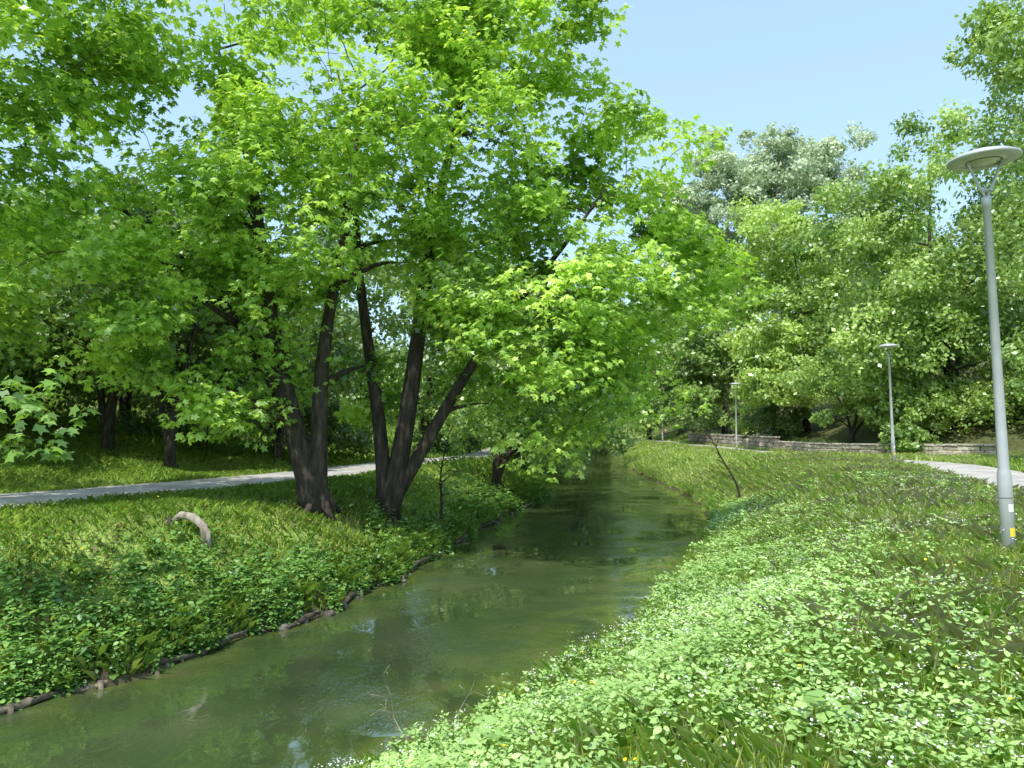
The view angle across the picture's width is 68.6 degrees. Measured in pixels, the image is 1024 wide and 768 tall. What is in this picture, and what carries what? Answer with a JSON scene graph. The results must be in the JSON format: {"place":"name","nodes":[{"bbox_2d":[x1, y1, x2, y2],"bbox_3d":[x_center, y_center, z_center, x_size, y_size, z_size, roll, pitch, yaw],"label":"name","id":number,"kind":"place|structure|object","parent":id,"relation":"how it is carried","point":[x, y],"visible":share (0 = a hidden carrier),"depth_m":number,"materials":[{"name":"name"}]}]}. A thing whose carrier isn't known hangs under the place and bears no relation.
{"place":"outdoors","nodes":[
{"label":"outdoors","id":0,"kind":"place"},
{"bbox_2d":[0,448,707,767],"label":"stream water","id":1,"kind":"structure","parent":0,"point":[605,541],"depth_m":10.47,"materials":[{"name":"green liquid"}]},
{"bbox_2d":[0,358,1023,767],"bbox_3d":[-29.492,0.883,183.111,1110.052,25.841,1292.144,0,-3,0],"label":"ground","id":2,"kind":"structure","parent":0,"point":[836,430],"depth_m":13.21,"materials":[{"name":"green plant"}]},
{"bbox_2d":[0,180,74,369],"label":"deciduous tree","id":3,"kind":"object","parent":2,"relation":"on","point":[18,186],"visible":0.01,"depth_m":27.30,"materials":[{"name":"green plant"}]},
{"bbox_2d":[0,182,91,390],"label":"deciduous tree","id":4,"kind":"object","parent":2,"relation":"on","point":[6,364],"visible":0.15,"depth_m":24.00,"materials":[{"name":"green plant"}]},
{"bbox_2d":[0,342,105,420],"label":"shrub","id":5,"kind":"object","parent":2,"relation":"on","point":[33,384],"visible":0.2,"depth_m":29.09,"materials":[{"name":"green plant"}]},
{"bbox_2d":[0,122,204,400],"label":"deciduous tree","id":6,"kind":"object","parent":2,"relation":"on","point":[92,145],"depth_m":43.25,"materials":[{"name":"green plant"}]},
{"bbox_2d":[0,0,218,467],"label":"maple tree","id":7,"kind":"object","parent":2,"relation":"on","point":[72,94],"visible":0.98,"depth_m":14.75,"materials":[{"name":"green plant"}]},
{"bbox_2d":[0,201,244,450],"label":"deciduous tree","id":8,"kind":"object","parent":2,"relation":"on","point":[53,322],"visible":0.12,"depth_m":25.64,"materials":[{"name":"green plant"}]},
{"bbox_2d":[0,172,253,422],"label":"deciduous tree","id":9,"kind":"object","parent":2,"relation":"on","point":[125,400],"visible":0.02,"depth_m":32.77,"materials":[{"name":"green plant"}]},
{"bbox_2d":[46,176,294,467],"bbox_3d":[-11.738,-1.683,26.459,8.618,9.720,8.906,0,-3,0],"label":"deciduous tree","id":10,"kind":"object","parent":2,"relation":"on","point":[169,436],"visible":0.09,"depth_m":25.50,"materials":[{"name":"green plant"}]},
{"bbox_2d":[159,511,210,547],"bbox_3d":[-5.658,2.502,12.855,1.204,0.629,0.317,-2,-3,26],"label":"fallen log","id":11,"kind":"object","parent":2,"relation":"on","point":[201,524],"visible":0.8,"depth_m":12.75,"materials":[{"name":"brown wood"}]},
{"bbox_2d":[115,363,261,439],"bbox_3d":[-13.845,0.881,32.939,6.178,3.673,7.207,0,-3,0],"label":"shrub","id":12,"kind":"object","parent":2,"relation":"on","point":[130,424],"visible":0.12,"depth_m":31.14,"materials":[{"name":"green plant"}]},
{"bbox_2d":[197,369,238,451],"bbox_3d":[-12.483,1.005,31.019,2.442,3.988,1.759,-3,-4,41],"label":"young tree","id":13,"kind":"object","parent":2,"relation":"on","point":[207,425],"visible":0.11,"depth_m":30.90,"materials":[{"name":"green plant"}]},
{"bbox_2d":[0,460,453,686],"bbox_3d":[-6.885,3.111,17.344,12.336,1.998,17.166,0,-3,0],"label":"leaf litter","id":14,"kind":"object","parent":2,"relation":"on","point":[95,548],"visible":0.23,"depth_m":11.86,"materials":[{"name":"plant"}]},
{"bbox_2d":[0,446,506,508],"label":"footpath","id":15,"kind":"structure","parent":2,"relation":"on","point":[55,496],"depth_m":19.97,"materials":[{"name":"concrete"}]},
{"bbox_2d":[0,501,535,713],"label":"wooden bank edging","id":16,"kind":"object","parent":2,"relation":"on","point":[11,708],"visible":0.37,"depth_m":10.40,"materials":[{"name":"brown wood"}]},
{"bbox_2d":[0,466,551,709],"bbox_3d":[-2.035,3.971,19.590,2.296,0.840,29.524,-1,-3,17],"label":"bank edge plants","id":17,"kind":"object","parent":2,"relation":"on","point":[6,688],"visible":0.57,"depth_m":11.44,"materials":[{"name":"green plant"}]},
{"bbox_2d":[5,378,548,497],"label":"grass","id":18,"kind":"structure","parent":2,"relation":"on","point":[389,428],"depth_m":33.56,"materials":[{"name":"green plant"}]},
{"bbox_2d":[0,461,557,690],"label":"waterside grass","id":19,"kind":"structure","parent":2,"relation":"on","point":[145,657],"depth_m":11.48,"materials":[{"name":"green plant"}]},
{"bbox_2d":[175,154,385,388],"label":"deciduous tree","id":20,"kind":"object","parent":2,"relation":"on","point":[326,244],"visible":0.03,"depth_m":41.52,"materials":[{"name":"green plant"}]},
{"bbox_2d":[62,0,504,520],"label":"maple tree","id":21,"kind":"object","parent":2,"relation":"on","point":[261,276],"visible":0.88,"depth_m":16.83,"materials":[{"name":"green plant"}]},
{"bbox_2d":[265,384,308,464],"bbox_3d":[-8.635,1.505,28.535,1.713,3.558,2.208,0,-3,0],"label":"young tree","id":22,"kind":"object","parent":2,"relation":"on","point":[274,413],"visible":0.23,"depth_m":28.38,"materials":[{"name":"green plant"}]},
{"bbox_2d":[171,278,407,459],"bbox_3d":[-9.267,-0.730,30.534,9.842,8.428,9.439,-2,-4,33],"label":"deciduous tree","id":23,"kind":"object","parent":2,"relation":"on","point":[342,327],"visible":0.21,"depth_m":30.08,"materials":[{"name":"green plant"}]},
{"bbox_2d":[73,476,554,691],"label":"bank stones","id":24,"kind":"object","parent":2,"relation":"on","point":[285,626],"visible":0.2,"depth_m":12.13,"materials":[{"name":"grey stone"}]},
{"bbox_2d":[264,393,373,454],"bbox_3d":[-8.833,1.954,35.628,5.381,3.425,5.551,-2,-4,36],"label":"shrub","id":25,"kind":"object","parent":2,"relation":"on","point":[358,440],"visible":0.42,"depth_m":34.84,"materials":[{"name":"green plant"}]},
{"bbox_2d":[370,665,409,740],"bbox_3d":[-1.153,3.404,7.395,0.424,1.245,0.285,-2,-3,27],"label":"dry twig bush","id":26,"kind":"object","parent":2,"relation":"on","point":[405,736],"visible":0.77,"depth_m":7.42,"materials":[{"name":"brown wood"}]},
{"bbox_2d":[349,223,483,452],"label":"deciduous tree","id":27,"kind":"object","parent":2,"relation":"on","point":[391,325],"visible":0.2,"depth_m":44.59,"materials":[{"name":"green plant"}]},
{"bbox_2d":[412,405,482,451],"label":"shrub","id":28,"kind":"object","parent":2,"relation":"on","point":[474,443],"visible":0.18,"depth_m":51.14,"materials":[{"name":"green plant"}]},
{"bbox_2d":[414,400,485,519],"bbox_3d":[-1.802,2.286,20.666,1.828,3.696,2.131,-2,-4,39],"label":"young tree","id":29,"kind":"object","parent":2,"relation":"on","point":[454,462],"visible":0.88,"depth_m":20.65,"materials":[{"name":"green plant"}]},
{"bbox_2d":[380,245,532,427],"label":"deciduous tree","id":30,"kind":"object","parent":2,"relation":"on","point":[416,421],"visible":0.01,"depth_m":64.38,"materials":[{"name":"green plant"}]},
{"bbox_2d":[445,680,492,729],"bbox_3d":[-0.395,3.255,6.947,0.464,0.952,0.220,0,-3,-9],"label":"dry twig bush","id":31,"kind":"object","parent":2,"relation":"on","point":[467,704],"visible":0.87,"depth_m":7.04,"materials":[{"name":"brown wood"}]},
{"bbox_2d":[459,714,519,746],"bbox_3d":[-0.161,2.554,5.471,0.386,0.186,0.431,-2,-4,31],"label":"dock plant","id":32,"kind":"object","parent":2,"relation":"on","point":[489,719],"visible":0.45,"depth_m":5.46,"materials":[{"name":"green plant"}]},
{"bbox_2d":[5,190,1023,429],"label":"distant woodland","id":33,"kind":"object","parent":2,"relation":"on","point":[1007,329],"visible":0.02,"depth_m":88.75,"materials":[{"name":"green plant"}]},
{"bbox_2d":[276,0,785,526],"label":"maple tree","id":34,"kind":"object","parent":2,"relation":"on","point":[588,328],"visible":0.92,"depth_m":17.73,"materials":[{"name":"green plant"}]},
{"bbox_2d":[329,446,746,767],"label":"waterside grass","id":35,"kind":"structure","parent":2,"relation":"on","point":[704,507],"depth_m":9.57,"materials":[{"name":"green plant"}]},
{"bbox_2d":[440,249,641,470],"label":"willow tree","id":36,"kind":"object","parent":2,"relation":"on","point":[621,441],"visible":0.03,"depth_m":40.34,"materials":[{"name":"green plant"}]},
{"bbox_2d":[429,259,668,491],"bbox_3d":[1.509,-0.541,29.637,9.672,9.884,8.699,0,-3,0],"label":"willow tree","id":37,"kind":"object","parent":2,"relation":"on","point":[494,440],"visible":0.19,"depth_m":28.14,"materials":[{"name":"green plant"}]},
{"bbox_2d":[616,276,700,439],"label":"linden tree","id":38,"kind":"object","parent":2,"relation":"on","point":[648,422],"visible":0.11,"depth_m":91.43,"materials":[{"name":"green plant"}]},
{"bbox_2d":[314,469,1023,767],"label":"white flowers","id":39,"kind":"object","parent":2,"relation":"on","point":[896,717],"visible":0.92,"depth_m":5.58,"materials":[{"name":"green plant"}]},
{"bbox_2d":[637,176,725,435],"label":"silver poplar tree","id":40,"kind":"object","parent":2,"relation":"on","point":[677,200],"visible":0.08,"depth_m":94.20,"materials":[{"name":"green plant"}]},
{"bbox_2d":[342,482,1023,767],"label":"ground elder plants","id":41,"kind":"object","parent":2,"relation":"on","point":[672,670],"visible":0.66,"depth_m":5.34,"materials":[{"name":"green plant"}]},
{"bbox_2d":[664,403,721,432],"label":"shrub","id":42,"kind":"object","parent":2,"relation":"on","point":[683,424],"visible":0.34,"depth_m":86.39,"materials":[{"name":"green plant"}]},
{"bbox_2d":[637,248,768,433],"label":"linden tree","id":43,"kind":"object","parent":2,"relation":"on","point":[705,368],"visible":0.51,"depth_m":73.66,"materials":[{"name":"green plant"}]},
{"bbox_2d":[398,452,1023,767],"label":"grass","id":44,"kind":"structure","parent":2,"relation":"on","point":[773,752],"depth_m":5.26,"materials":[{"name":"green plant"}]},
{"bbox_2d":[693,427,741,498],"bbox_3d":[7.204,2.896,26.465,1.618,2.866,1.058,1,-3,-23],"label":"bare sapling","id":45,"kind":"object","parent":2,"relation":"on","point":[732,476],"visible":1,"depth_m":26.39,"materials":[{"name":"brown plant"}]},
{"bbox_2d":[720,379,733,433],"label":"young tree","id":46,"kind":"object","parent":2,"relation":"on","point":[726,406],"visible":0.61,"depth_m":69.95,"materials":[{"name":"green plant"}]},
{"bbox_2d":[677,127,783,419],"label":"silver poplar tree","id":47,"kind":"object","parent":2,"relation":"on","point":[722,170],"visible":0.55,"depth_m":89.73,"materials":[{"name":"green plant"}]},
{"bbox_2d":[730,382,740,448],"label":"street lamp","id":48,"kind":"object","parent":2,"relation":"on","point":[736,437],"visible":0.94,"depth_m":52.91,"materials":[{"name":"metal"}]},
{"bbox_2d":[718,402,774,438],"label":"shrub","id":49,"kind":"object","parent":2,"relation":"on","point":[741,430],"visible":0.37,"depth_m":67.41,"materials":[{"name":"green plant"}]},
{"bbox_2d":[501,511,1023,760],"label":"buttercup flowers","id":50,"kind":"object","parent":2,"relation":"on","point":[634,758],"visible":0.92,"depth_m":4.62,"materials":[{"name":"yellow plant"}]},
{"bbox_2d":[737,399,811,439],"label":"shrub","id":51,"kind":"object","parent":2,"relation":"on","point":[767,412],"visible":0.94,"depth_m":59.08,"materials":[{"name":"green plant"}]},
{"bbox_2d":[723,121,832,323],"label":"silver poplar tree","id":52,"kind":"object","parent":2,"relation":"on","point":[797,173],"visible":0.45,"depth_m":90.67,"materials":[{"name":"green plant"}]},
{"bbox_2d":[700,192,887,433],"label":"linden tree","id":53,"kind":"object","parent":2,"relation":"on","point":[769,350],"visible":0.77,"depth_m":56.95,"materials":[{"name":"green plant"}]},
{"bbox_2d":[613,430,1023,499],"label":"grass","id":54,"kind":"structure","parent":2,"relation":"on","point":[658,454],"depth_m":44.26,"materials":[{"name":"green plant"}]},
{"bbox_2d":[618,437,1023,486],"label":"footpath","id":55,"kind":"structure","parent":2,"relation":"on","point":[980,471],"depth_m":27.12,"materials":[{"name":"light concrete paving"}]},
{"bbox_2d":[619,463,1023,694],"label":"meadow herbs","id":56,"kind":"object","parent":2,"relation":"on","point":[926,624],"visible":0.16,"depth_m":11.69,"materials":[{"name":"green plant"}]},
{"bbox_2d":[782,687,861,735],"bbox_3d":[1.713,1.806,4.208,0.432,0.188,0.435,-2,-4,35],"label":"dock plant","id":57,"kind":"object","parent":2,"relation":"on","point":[816,695],"visible":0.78,"depth_m":4.22,"materials":[{"name":"green plant"}]},
{"bbox_2d":[775,120,888,376],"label":"silver poplar tree","id":58,"kind":"object","parent":2,"relation":"on","point":[832,147],"visible":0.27,"depth_m":92.86,"materials":[{"name":"green plant"}]},
{"bbox_2d":[687,433,996,455],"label":"stone retaining wall","id":59,"kind":"structure","parent":2,"relation":"on","point":[768,442],"depth_m":47.75,"materials":[{"name":"grey stone"}]},
{"bbox_2d":[762,207,975,374],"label":"linden tree","id":60,"kind":"object","parent":2,"relation":"on","point":[797,314],"visible":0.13,"depth_m":61.04,"materials":[{"name":"green plant"}]},
{"bbox_2d":[772,328,973,442],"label":"hazel tree","id":61,"kind":"object","parent":2,"relation":"on","point":[862,400],"visible":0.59,"depth_m":47.25,"materials":[{"name":"green plant"}]},
{"bbox_2d":[878,343,898,460],"bbox_3d":[15.391,0.987,30.473,0.770,5.288,0.770,-1,-3,-17],"label":"street lamp","id":62,"kind":"object","parent":2,"relation":"on","point":[884,346],"visible":0.93,"depth_m":30.42,"materials":[{"name":"metal"}]},
{"bbox_2d":[777,99,1023,429],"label":"linden tree","id":63,"kind":"object","parent":2,"relation":"on","point":[939,319],"visible":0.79,"depth_m":44.05,"materials":[{"name":"green plant"}]},
{"bbox_2d":[878,416,942,452],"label":"shrub","id":64,"kind":"object","parent":2,"relation":"on","point":[909,437],"visible":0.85,"depth_m":42.00,"materials":[{"name":"green plant"}]},
{"bbox_2d":[893,379,1014,435],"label":"shrub","id":65,"kind":"object","parent":2,"relation":"on","point":[976,396],"visible":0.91,"depth_m":42.84,"materials":[{"name":"green plant"}]},
{"bbox_2d":[934,110,1023,395],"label":"linden tree","id":66,"kind":"object","parent":2,"relation":"on","point":[1019,306],"visible":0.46,"depth_m":42.24,"materials":[{"name":"green plant"}]},
{"bbox_2d":[940,0,1023,386],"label":"linden tree","id":67,"kind":"object","parent":2,"relation":"on","point":[990,30],"visible":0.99,"depth_m":28.74,"materials":[{"name":"green plant"}]},
{"bbox_2d":[946,146,1022,551],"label":"street lamp","id":68,"kind":"object","parent":2,"relation":"on","point":[983,158],"visible":0.94,"depth_m":8.72,"materials":[{"name":"metal"}]},
{"bbox_2d":[950,92,1023,342],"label":"linden tree","id":69,"kind":"object","parent":2,"relation":"on","point":[971,211],"visible":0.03,"depth_m":54.73,"materials":[{"name":"green plant"}]},
{"bbox_2d":[985,366,1023,410],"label":"shrub","id":70,"kind":"object","parent":2,"relation":"on","point":[1017,390],"visible":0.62,"depth_m":40.64,"materials":[{"name":"green plant"}]},
{"bbox_2d":[0,0,1023,360],"label":"sky","id":71,"kind":"structure","parent":0,"point":[818,66],"materials":[{"name":"blue"}]},
{"bbox_2d":[738,420,801,448],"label":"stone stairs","id":72,"kind":"structure","parent":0,"point":[746,443],"depth_m":63.28,"materials":[{"name":"grey stone"}]}
]}

